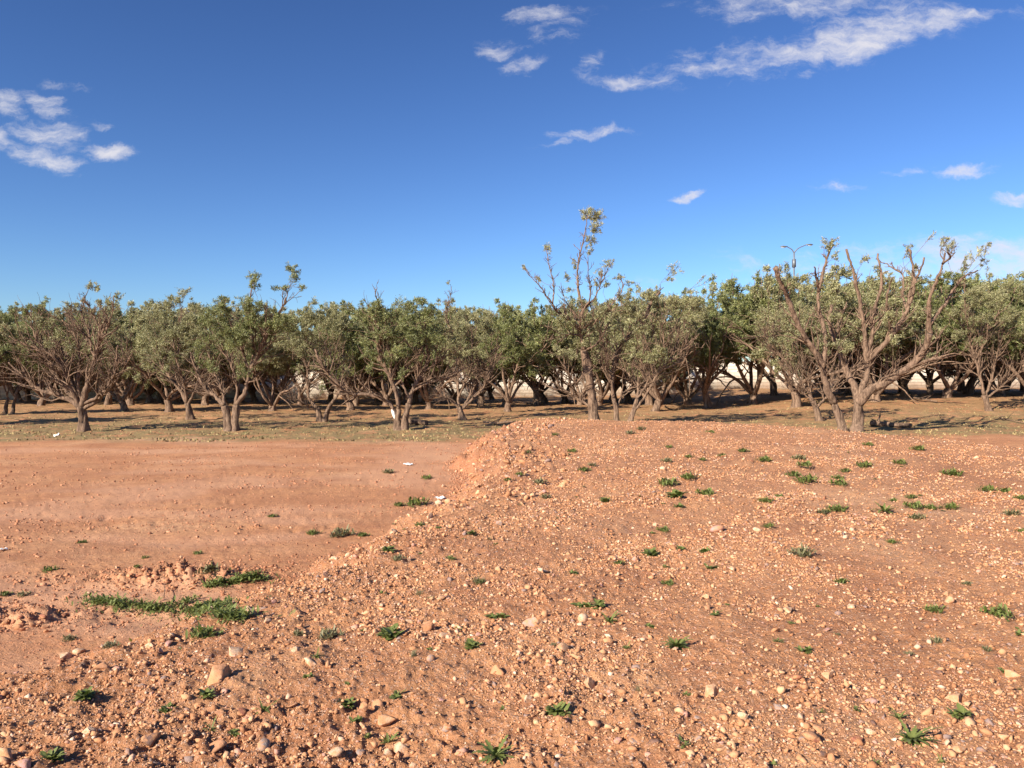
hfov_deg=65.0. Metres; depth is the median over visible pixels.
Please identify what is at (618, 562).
weed
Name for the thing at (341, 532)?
weed
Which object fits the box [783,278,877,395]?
olive tree
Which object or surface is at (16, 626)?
stone
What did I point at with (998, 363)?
olive tree
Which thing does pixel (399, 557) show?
weed
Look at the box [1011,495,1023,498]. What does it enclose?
weed
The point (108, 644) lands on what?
weed
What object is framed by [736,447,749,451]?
weed
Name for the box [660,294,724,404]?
olive tree
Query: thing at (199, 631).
weed
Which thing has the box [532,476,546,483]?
weed
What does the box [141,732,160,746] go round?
stone
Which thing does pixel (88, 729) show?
stone
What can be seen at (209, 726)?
weed
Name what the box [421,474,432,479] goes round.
weed
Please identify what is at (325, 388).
olive tree
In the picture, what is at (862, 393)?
olive tree
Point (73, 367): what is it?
olive tree
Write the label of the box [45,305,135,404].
olive tree
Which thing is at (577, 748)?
stone
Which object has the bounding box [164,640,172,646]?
stone
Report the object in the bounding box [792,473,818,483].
weed
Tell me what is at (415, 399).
olive tree
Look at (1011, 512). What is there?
weed
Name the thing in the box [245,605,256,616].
stone
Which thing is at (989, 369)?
olive tree
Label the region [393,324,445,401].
olive tree
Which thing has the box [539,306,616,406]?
olive tree
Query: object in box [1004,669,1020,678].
stone
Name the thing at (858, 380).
olive tree
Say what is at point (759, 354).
olive tree
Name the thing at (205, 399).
olive tree
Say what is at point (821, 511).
weed
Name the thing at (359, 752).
stone
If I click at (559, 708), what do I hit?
weed
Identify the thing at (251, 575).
weed patch
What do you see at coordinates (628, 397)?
olive tree
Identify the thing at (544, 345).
olive tree
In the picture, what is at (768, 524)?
weed
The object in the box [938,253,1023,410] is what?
olive tree
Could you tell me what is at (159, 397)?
olive tree
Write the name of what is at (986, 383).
olive tree
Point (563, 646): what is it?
stone
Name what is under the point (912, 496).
weed
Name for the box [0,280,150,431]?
olive tree
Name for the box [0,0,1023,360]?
sky
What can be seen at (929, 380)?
olive tree
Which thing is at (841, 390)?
olive tree
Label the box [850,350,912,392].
olive tree
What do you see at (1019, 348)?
olive tree
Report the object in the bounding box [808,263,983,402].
olive tree
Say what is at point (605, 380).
olive tree
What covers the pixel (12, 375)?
olive tree
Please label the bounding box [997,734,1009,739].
stone
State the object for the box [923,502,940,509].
weed
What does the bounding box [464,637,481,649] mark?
weed
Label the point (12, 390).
olive tree
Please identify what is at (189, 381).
olive tree
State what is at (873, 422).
fallen log
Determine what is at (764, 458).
weed
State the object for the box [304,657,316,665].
stone
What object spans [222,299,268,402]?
olive tree
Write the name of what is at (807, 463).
weed
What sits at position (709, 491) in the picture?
weed
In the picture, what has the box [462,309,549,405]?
olive tree
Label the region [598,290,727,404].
olive tree
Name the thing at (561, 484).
stone
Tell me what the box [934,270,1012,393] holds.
olive tree
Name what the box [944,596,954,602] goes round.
stone
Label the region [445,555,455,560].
weed
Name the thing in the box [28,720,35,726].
stone
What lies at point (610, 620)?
weed
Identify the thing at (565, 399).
olive tree
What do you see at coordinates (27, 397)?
olive tree
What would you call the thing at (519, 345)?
olive tree
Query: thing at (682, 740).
weed
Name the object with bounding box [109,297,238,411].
olive tree
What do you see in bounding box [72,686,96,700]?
weed
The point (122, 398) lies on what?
olive tree
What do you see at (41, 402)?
olive tree
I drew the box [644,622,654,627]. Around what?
weed
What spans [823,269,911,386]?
olive tree
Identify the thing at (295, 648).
stone
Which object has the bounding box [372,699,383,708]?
stone
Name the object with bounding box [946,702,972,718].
weed
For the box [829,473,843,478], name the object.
weed
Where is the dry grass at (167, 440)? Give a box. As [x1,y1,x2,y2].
[0,393,1023,441]
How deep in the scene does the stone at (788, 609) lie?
4.99 m
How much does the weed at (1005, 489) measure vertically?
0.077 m
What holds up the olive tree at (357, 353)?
on the ground at (308, 498)
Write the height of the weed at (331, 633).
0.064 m
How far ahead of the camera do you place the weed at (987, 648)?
4.29 m
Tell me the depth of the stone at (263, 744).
3.16 m
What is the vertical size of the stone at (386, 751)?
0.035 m
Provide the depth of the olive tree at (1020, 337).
40.42 m
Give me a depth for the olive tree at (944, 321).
45.26 m
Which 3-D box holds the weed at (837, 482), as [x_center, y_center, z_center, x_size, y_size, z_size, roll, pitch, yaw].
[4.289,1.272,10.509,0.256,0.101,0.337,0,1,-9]
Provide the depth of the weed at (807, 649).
4.26 m
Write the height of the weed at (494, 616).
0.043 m
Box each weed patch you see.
[57,563,349,648]
[167,559,284,589]
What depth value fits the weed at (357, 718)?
3.43 m
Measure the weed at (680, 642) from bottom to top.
0.075 m
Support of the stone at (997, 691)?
on the earth mound
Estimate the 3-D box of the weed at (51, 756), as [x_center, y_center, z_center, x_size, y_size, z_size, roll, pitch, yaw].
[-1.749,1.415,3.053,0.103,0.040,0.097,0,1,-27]
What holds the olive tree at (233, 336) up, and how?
on the ground at (308, 498)
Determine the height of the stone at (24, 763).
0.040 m
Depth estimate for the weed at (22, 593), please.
7.13 m
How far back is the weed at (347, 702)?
3.56 m
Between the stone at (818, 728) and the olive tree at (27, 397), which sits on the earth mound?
the stone at (818, 728)
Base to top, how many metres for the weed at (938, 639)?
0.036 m
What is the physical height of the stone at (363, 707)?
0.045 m
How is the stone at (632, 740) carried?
on the earth mound
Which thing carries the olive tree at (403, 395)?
on the ground at (308, 498)
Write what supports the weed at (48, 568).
on the ground at (308, 498)
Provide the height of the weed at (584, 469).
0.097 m
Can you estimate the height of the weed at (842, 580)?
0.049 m
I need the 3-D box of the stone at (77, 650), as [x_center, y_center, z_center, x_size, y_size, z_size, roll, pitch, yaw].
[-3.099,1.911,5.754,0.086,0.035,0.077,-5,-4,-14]
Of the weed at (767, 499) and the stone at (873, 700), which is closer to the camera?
the stone at (873, 700)
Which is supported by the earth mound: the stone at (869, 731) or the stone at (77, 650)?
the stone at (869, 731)
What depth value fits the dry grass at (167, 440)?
29.72 m
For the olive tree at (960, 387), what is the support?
on the ground at (308, 498)
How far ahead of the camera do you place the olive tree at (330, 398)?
54.98 m
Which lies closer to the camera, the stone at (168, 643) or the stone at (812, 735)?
the stone at (812, 735)
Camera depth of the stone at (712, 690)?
3.67 m
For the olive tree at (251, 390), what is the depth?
56.58 m
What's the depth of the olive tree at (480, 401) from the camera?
49.97 m
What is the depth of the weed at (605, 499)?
9.31 m
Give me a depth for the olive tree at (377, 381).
56.23 m
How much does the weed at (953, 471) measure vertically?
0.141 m
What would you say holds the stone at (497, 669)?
on the earth mound
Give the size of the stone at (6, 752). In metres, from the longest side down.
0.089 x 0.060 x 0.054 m
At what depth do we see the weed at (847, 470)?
12.22 m
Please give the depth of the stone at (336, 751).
3.10 m
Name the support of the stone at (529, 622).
on the earth mound
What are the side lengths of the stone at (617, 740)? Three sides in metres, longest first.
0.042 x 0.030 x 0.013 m
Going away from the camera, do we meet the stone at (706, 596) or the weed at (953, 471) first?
the stone at (706, 596)
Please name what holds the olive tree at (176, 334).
on the ground at (308, 498)
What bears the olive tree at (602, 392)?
on the ground at (308, 498)
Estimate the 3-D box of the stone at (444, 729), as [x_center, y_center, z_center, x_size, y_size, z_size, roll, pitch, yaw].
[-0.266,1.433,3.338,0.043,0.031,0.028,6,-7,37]
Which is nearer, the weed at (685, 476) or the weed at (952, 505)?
the weed at (952, 505)
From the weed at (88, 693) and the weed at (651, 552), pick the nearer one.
the weed at (88, 693)
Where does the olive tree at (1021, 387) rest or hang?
on the ground at (308, 498)
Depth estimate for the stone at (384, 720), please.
3.43 m
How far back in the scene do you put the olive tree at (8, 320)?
39.88 m
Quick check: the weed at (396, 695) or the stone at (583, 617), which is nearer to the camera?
the weed at (396, 695)
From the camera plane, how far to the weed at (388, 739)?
3.29 m
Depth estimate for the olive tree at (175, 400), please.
54.74 m
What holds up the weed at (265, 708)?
on the earth mound
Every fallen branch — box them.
[483,413,513,423]
[913,395,936,401]
[999,412,1023,422]
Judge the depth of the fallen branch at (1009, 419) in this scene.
32.57 m
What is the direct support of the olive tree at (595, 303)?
on the ground at (308, 498)
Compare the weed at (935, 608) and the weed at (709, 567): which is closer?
the weed at (935, 608)
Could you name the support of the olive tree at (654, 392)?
on the ground at (308, 498)
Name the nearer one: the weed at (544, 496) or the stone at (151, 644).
the stone at (151, 644)
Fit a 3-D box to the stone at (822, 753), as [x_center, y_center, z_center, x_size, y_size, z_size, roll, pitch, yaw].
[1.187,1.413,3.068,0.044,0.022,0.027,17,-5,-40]
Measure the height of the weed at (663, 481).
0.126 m
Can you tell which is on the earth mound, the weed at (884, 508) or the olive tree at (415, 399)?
the weed at (884, 508)
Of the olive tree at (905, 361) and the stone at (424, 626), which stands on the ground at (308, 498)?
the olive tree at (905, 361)
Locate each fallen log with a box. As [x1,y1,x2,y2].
[408,419,427,424]
[870,413,912,426]
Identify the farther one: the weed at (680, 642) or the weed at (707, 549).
the weed at (707, 549)
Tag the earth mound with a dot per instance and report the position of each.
(440, 674)
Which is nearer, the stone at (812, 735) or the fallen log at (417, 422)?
the stone at (812, 735)
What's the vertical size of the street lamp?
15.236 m
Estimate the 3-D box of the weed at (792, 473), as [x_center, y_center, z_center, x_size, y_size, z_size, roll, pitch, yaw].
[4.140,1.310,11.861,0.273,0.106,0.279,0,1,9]
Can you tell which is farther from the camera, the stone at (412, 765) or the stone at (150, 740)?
the stone at (150, 740)
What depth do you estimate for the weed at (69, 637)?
6.02 m
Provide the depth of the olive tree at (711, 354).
44.73 m
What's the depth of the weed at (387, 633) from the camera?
4.53 m
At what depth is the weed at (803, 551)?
6.50 m
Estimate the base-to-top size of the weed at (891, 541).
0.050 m
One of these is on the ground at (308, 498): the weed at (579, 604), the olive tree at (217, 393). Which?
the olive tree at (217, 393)
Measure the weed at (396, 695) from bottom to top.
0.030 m
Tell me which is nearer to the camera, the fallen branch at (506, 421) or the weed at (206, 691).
the weed at (206, 691)
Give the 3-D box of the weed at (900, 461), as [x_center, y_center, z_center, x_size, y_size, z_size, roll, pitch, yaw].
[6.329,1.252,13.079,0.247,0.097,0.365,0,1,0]
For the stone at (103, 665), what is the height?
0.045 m
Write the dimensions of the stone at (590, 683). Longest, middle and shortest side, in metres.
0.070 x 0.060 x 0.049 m
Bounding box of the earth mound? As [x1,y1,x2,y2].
[0,418,1023,767]
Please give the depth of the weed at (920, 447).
15.75 m
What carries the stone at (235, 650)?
on the earth mound
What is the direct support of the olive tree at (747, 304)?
on the ground at (308, 498)
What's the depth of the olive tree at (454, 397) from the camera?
54.59 m
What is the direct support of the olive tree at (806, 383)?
on the ground at (308, 498)
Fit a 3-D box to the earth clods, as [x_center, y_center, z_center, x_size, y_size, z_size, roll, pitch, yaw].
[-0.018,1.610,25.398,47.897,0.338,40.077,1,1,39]
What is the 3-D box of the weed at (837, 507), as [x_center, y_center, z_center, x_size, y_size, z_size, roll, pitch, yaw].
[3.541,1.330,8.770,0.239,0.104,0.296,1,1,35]
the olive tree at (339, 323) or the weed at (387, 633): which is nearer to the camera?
the weed at (387, 633)
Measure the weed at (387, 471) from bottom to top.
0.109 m
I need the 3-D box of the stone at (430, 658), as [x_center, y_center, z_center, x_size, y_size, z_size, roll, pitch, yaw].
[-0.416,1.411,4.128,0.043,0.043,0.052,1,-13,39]
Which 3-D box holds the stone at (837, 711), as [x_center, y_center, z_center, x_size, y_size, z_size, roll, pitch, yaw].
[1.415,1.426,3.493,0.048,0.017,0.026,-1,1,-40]
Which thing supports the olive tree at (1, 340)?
on the ground at (308, 498)
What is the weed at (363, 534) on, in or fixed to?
on the ground at (308, 498)
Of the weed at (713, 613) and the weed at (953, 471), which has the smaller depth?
the weed at (713, 613)
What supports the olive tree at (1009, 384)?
on the ground at (308, 498)
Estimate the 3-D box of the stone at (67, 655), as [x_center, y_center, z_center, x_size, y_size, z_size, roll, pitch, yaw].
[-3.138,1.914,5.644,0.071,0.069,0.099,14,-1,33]
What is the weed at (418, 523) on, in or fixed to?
on the earth mound
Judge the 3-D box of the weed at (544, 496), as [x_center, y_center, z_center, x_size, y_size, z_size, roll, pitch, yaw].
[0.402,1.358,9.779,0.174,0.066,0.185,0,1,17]
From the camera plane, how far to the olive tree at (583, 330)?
30.71 m
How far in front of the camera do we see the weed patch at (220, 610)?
6.78 m
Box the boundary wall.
[0,361,1019,399]
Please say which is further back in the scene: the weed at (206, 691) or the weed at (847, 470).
the weed at (847, 470)
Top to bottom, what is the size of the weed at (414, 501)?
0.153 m
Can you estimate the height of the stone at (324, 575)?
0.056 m
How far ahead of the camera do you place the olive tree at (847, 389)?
54.72 m
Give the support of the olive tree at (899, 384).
on the ground at (308, 498)
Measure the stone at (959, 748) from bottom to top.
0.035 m
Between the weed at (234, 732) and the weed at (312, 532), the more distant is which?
the weed at (312, 532)
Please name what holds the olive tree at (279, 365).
on the ground at (308, 498)
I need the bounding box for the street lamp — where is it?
[780,244,812,275]
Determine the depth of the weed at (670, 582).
5.81 m
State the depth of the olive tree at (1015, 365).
50.41 m
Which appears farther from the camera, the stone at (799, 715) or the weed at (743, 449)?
the weed at (743, 449)
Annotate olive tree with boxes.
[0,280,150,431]
[0,296,78,405]
[0,301,57,402]
[0,313,42,413]
[0,319,27,392]
[0,322,12,397]
[11,322,58,400]
[19,307,96,399]
[37,297,115,392]
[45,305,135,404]
[58,309,175,411]
[75,304,174,405]
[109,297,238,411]
[114,300,178,402]
[126,310,184,400]
[132,304,189,402]
[137,286,223,419]
[152,309,239,404]
[155,322,220,400]
[171,261,306,431]
[184,307,259,404]
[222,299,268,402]
[222,308,330,411]
[224,307,301,401]
[227,309,313,399]
[260,310,337,404]
[268,296,362,421]
[287,299,394,410]
[295,280,476,430]
[297,306,360,402]
[298,301,388,405]
[314,321,362,398]
[350,309,416,401]
[354,306,440,405]
[380,304,438,402]
[384,300,477,409]
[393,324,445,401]
[395,375,405,399]
[425,280,513,419]
[427,304,501,405]
[429,297,471,403]
[446,303,559,411]
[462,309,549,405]
[475,313,512,399]
[480,296,589,404]
[509,304,562,402]
[521,206,635,419]
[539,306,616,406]
[550,306,584,402]
[565,305,629,404]
[575,320,633,399]
[580,296,646,402]
[589,261,717,420]
[592,285,709,411]
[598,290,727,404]
[601,296,663,402]
[643,367,693,397]
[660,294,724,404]
[665,283,761,407]
[681,269,805,404]
[709,257,878,407]
[726,279,826,395]
[727,294,863,420]
[769,230,991,432]
[774,354,835,390]
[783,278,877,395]
[802,281,896,394]
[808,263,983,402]
[810,286,844,391]
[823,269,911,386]
[830,276,905,386]
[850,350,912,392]
[868,284,949,395]
[877,279,954,392]
[878,274,993,395]
[889,367,940,392]
[894,261,1012,397]
[922,272,1023,395]
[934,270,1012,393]
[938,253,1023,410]
[945,365,997,391]
[946,357,1019,391]
[948,270,1023,397]
[949,278,1002,394]
[952,294,1021,390]
[987,279,1023,379]
[997,366,1023,391]
[1011,328,1023,343]
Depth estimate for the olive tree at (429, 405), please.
44.41 m
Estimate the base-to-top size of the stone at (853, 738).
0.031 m
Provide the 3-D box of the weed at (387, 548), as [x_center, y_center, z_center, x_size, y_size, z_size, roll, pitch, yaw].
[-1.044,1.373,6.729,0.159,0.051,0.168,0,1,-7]
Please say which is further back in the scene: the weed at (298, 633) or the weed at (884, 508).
the weed at (884, 508)
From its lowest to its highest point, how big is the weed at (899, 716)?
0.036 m
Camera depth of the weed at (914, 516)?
8.23 m
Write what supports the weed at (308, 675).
on the earth mound
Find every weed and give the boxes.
[0,590,12,595]
[14,590,31,597]
[39,747,66,762]
[42,565,59,572]
[62,634,76,641]
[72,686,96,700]
[102,638,119,648]
[157,702,175,712]
[189,621,222,638]
[194,561,220,574]
[196,687,215,698]
[201,715,216,730]
[228,728,239,736]
[256,697,278,713]
[293,629,303,635]
[303,672,314,677]
[304,527,323,535]
[310,647,319,658]
[317,624,343,639]
[328,524,356,537]
[335,697,355,708]
[349,715,361,724]
[357,532,369,536]
[376,623,404,640]
[379,731,400,743]
[381,546,396,551]
[382,469,393,472]
[389,689,406,698]
[391,552,406,560]
[393,501,405,506]
[407,495,432,507]
[414,521,425,525]
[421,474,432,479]
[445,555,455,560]
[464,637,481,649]
[469,575,483,584]
[472,735,513,764]
[484,613,509,618]
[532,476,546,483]
[539,493,551,498]
[545,701,570,716]
[570,602,592,607]
[578,466,591,471]
[591,598,607,608]
[600,497,610,501]
[601,610,620,622]
[611,560,624,564]
[641,547,657,555]
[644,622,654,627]
[656,526,668,531]
[658,477,679,486]
[660,457,671,461]
[661,579,673,586]
[661,635,692,650]
[664,489,688,498]
[676,734,692,748]
[680,470,700,479]
[695,488,713,494]
[699,546,710,552]
[704,563,718,568]
[710,610,722,615]
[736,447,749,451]
[755,455,771,460]
[756,497,773,502]
[760,522,775,528]
[784,470,800,476]
[786,542,817,557]
[790,454,805,459]
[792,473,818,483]
[796,460,811,467]
[796,645,811,653]
[817,508,826,513]
[825,503,848,511]
[828,478,847,486]
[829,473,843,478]
[832,577,848,583]
[839,467,850,471]
[854,460,874,467]
[872,501,894,513]
[886,538,899,542]
[886,706,908,720]
[892,458,908,464]
[896,719,940,748]
[902,501,925,509]
[905,493,917,498]
[907,512,926,519]
[909,445,925,450]
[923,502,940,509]
[923,603,945,613]
[930,635,942,642]
[934,753,946,762]
[938,467,964,475]
[939,501,959,509]
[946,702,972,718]
[978,484,998,492]
[979,602,1014,621]
[981,645,992,651]
[995,486,1011,491]
[1001,508,1023,514]
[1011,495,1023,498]
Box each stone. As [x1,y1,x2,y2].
[0,747,11,760]
[12,624,22,629]
[13,758,30,767]
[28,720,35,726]
[59,652,71,658]
[72,648,85,653]
[81,726,95,733]
[93,661,109,668]
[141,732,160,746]
[145,642,154,647]
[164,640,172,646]
[207,664,231,685]
[209,740,226,752]
[229,646,243,656]
[237,708,246,715]
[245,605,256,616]
[257,738,270,751]
[286,702,297,707]
[291,646,299,651]
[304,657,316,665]
[321,572,328,577]
[328,747,343,756]
[356,749,365,755]
[359,701,367,711]
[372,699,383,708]
[378,714,395,726]
[383,748,392,755]
[393,742,409,754]
[409,762,415,767]
[421,621,436,630]
[426,654,434,661]
[442,725,452,732]
[490,665,504,674]
[523,617,538,626]
[524,695,532,702]
[557,482,565,486]
[557,642,569,650]
[572,744,582,751]
[578,613,587,622]
[584,677,594,689]
[613,737,621,743]
[629,738,636,743]
[701,594,709,598]
[705,684,718,697]
[710,525,723,532]
[737,711,748,718]
[773,703,784,709]
[783,607,792,612]
[790,674,803,678]
[797,713,803,718]
[802,731,818,739]
[807,737,820,741]
[813,724,822,733]
[819,751,826,756]
[821,671,833,679]
[834,709,841,713]
[850,735,862,740]
[864,698,877,704]
[866,728,876,734]
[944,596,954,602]
[945,693,960,702]
[951,745,966,752]
[994,689,1002,693]
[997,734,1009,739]
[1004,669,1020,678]
[1004,685,1014,689]
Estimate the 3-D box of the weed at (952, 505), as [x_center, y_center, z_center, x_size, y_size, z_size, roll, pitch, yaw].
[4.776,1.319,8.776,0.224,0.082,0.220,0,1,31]
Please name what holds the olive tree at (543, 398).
on the ground at (308, 498)
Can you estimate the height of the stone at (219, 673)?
0.099 m
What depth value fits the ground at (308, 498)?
15.46 m
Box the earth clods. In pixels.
[0,413,1023,668]
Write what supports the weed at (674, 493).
on the earth mound
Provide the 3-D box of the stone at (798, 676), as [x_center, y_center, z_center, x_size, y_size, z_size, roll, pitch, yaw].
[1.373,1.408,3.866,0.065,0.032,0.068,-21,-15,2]
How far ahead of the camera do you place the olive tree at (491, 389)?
61.26 m
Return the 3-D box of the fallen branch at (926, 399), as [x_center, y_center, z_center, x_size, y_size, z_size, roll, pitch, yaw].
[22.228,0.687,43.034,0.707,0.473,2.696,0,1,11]
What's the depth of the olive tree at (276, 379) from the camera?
54.82 m
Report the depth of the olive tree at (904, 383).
49.93 m
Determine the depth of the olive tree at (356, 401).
50.44 m
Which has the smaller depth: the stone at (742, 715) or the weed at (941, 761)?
the weed at (941, 761)
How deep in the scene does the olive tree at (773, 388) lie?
55.00 m
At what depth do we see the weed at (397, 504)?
12.18 m
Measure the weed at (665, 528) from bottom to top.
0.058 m
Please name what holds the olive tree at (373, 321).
on the ground at (308, 498)
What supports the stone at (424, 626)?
on the earth mound
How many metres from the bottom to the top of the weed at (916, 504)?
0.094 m
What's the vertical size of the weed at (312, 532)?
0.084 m
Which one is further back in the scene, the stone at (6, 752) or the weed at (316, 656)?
the weed at (316, 656)
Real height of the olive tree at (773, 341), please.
5.765 m
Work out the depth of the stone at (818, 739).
3.20 m
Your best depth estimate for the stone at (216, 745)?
3.17 m
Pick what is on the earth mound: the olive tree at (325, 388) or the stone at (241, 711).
the stone at (241, 711)
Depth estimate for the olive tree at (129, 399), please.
50.35 m
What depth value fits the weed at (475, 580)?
5.78 m
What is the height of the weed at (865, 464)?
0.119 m
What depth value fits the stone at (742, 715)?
3.37 m
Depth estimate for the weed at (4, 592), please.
7.18 m
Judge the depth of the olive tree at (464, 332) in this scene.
34.90 m
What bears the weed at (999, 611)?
on the earth mound
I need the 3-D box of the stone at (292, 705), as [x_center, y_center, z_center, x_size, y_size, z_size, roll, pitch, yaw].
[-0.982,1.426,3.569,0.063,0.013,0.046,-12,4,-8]
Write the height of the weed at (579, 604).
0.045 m
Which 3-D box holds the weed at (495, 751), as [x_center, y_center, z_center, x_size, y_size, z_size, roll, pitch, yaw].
[-0.054,1.406,3.118,0.174,0.094,0.167,-1,1,-37]
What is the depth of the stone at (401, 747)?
3.20 m
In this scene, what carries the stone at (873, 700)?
on the earth mound
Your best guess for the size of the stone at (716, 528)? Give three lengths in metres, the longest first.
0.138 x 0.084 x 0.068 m
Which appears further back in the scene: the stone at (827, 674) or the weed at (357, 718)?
the stone at (827, 674)
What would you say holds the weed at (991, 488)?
on the earth mound
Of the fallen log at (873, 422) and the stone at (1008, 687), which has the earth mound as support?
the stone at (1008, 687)
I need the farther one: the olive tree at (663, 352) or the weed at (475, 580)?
the olive tree at (663, 352)
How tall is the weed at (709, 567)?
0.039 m
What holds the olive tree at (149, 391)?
on the ground at (308, 498)
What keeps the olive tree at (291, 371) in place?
on the ground at (308, 498)
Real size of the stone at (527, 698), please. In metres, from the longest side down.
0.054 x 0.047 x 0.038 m
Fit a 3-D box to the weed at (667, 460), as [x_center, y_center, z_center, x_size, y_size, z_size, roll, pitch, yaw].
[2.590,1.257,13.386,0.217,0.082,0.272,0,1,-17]
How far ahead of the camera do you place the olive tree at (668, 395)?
62.06 m
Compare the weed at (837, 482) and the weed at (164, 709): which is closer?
the weed at (164, 709)
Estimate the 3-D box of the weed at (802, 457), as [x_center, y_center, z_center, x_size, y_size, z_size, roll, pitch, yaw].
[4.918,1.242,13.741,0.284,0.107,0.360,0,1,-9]
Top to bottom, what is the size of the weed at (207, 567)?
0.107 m
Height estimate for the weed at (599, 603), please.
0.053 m
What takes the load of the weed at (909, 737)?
on the earth mound
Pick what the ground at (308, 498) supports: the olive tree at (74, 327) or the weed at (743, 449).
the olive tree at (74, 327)
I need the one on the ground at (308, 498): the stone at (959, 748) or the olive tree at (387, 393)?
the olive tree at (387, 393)
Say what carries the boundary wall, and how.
on the ground at (308, 498)
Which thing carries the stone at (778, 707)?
on the earth mound
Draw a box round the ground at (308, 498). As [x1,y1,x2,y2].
[0,388,1023,673]
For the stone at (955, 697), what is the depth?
3.60 m

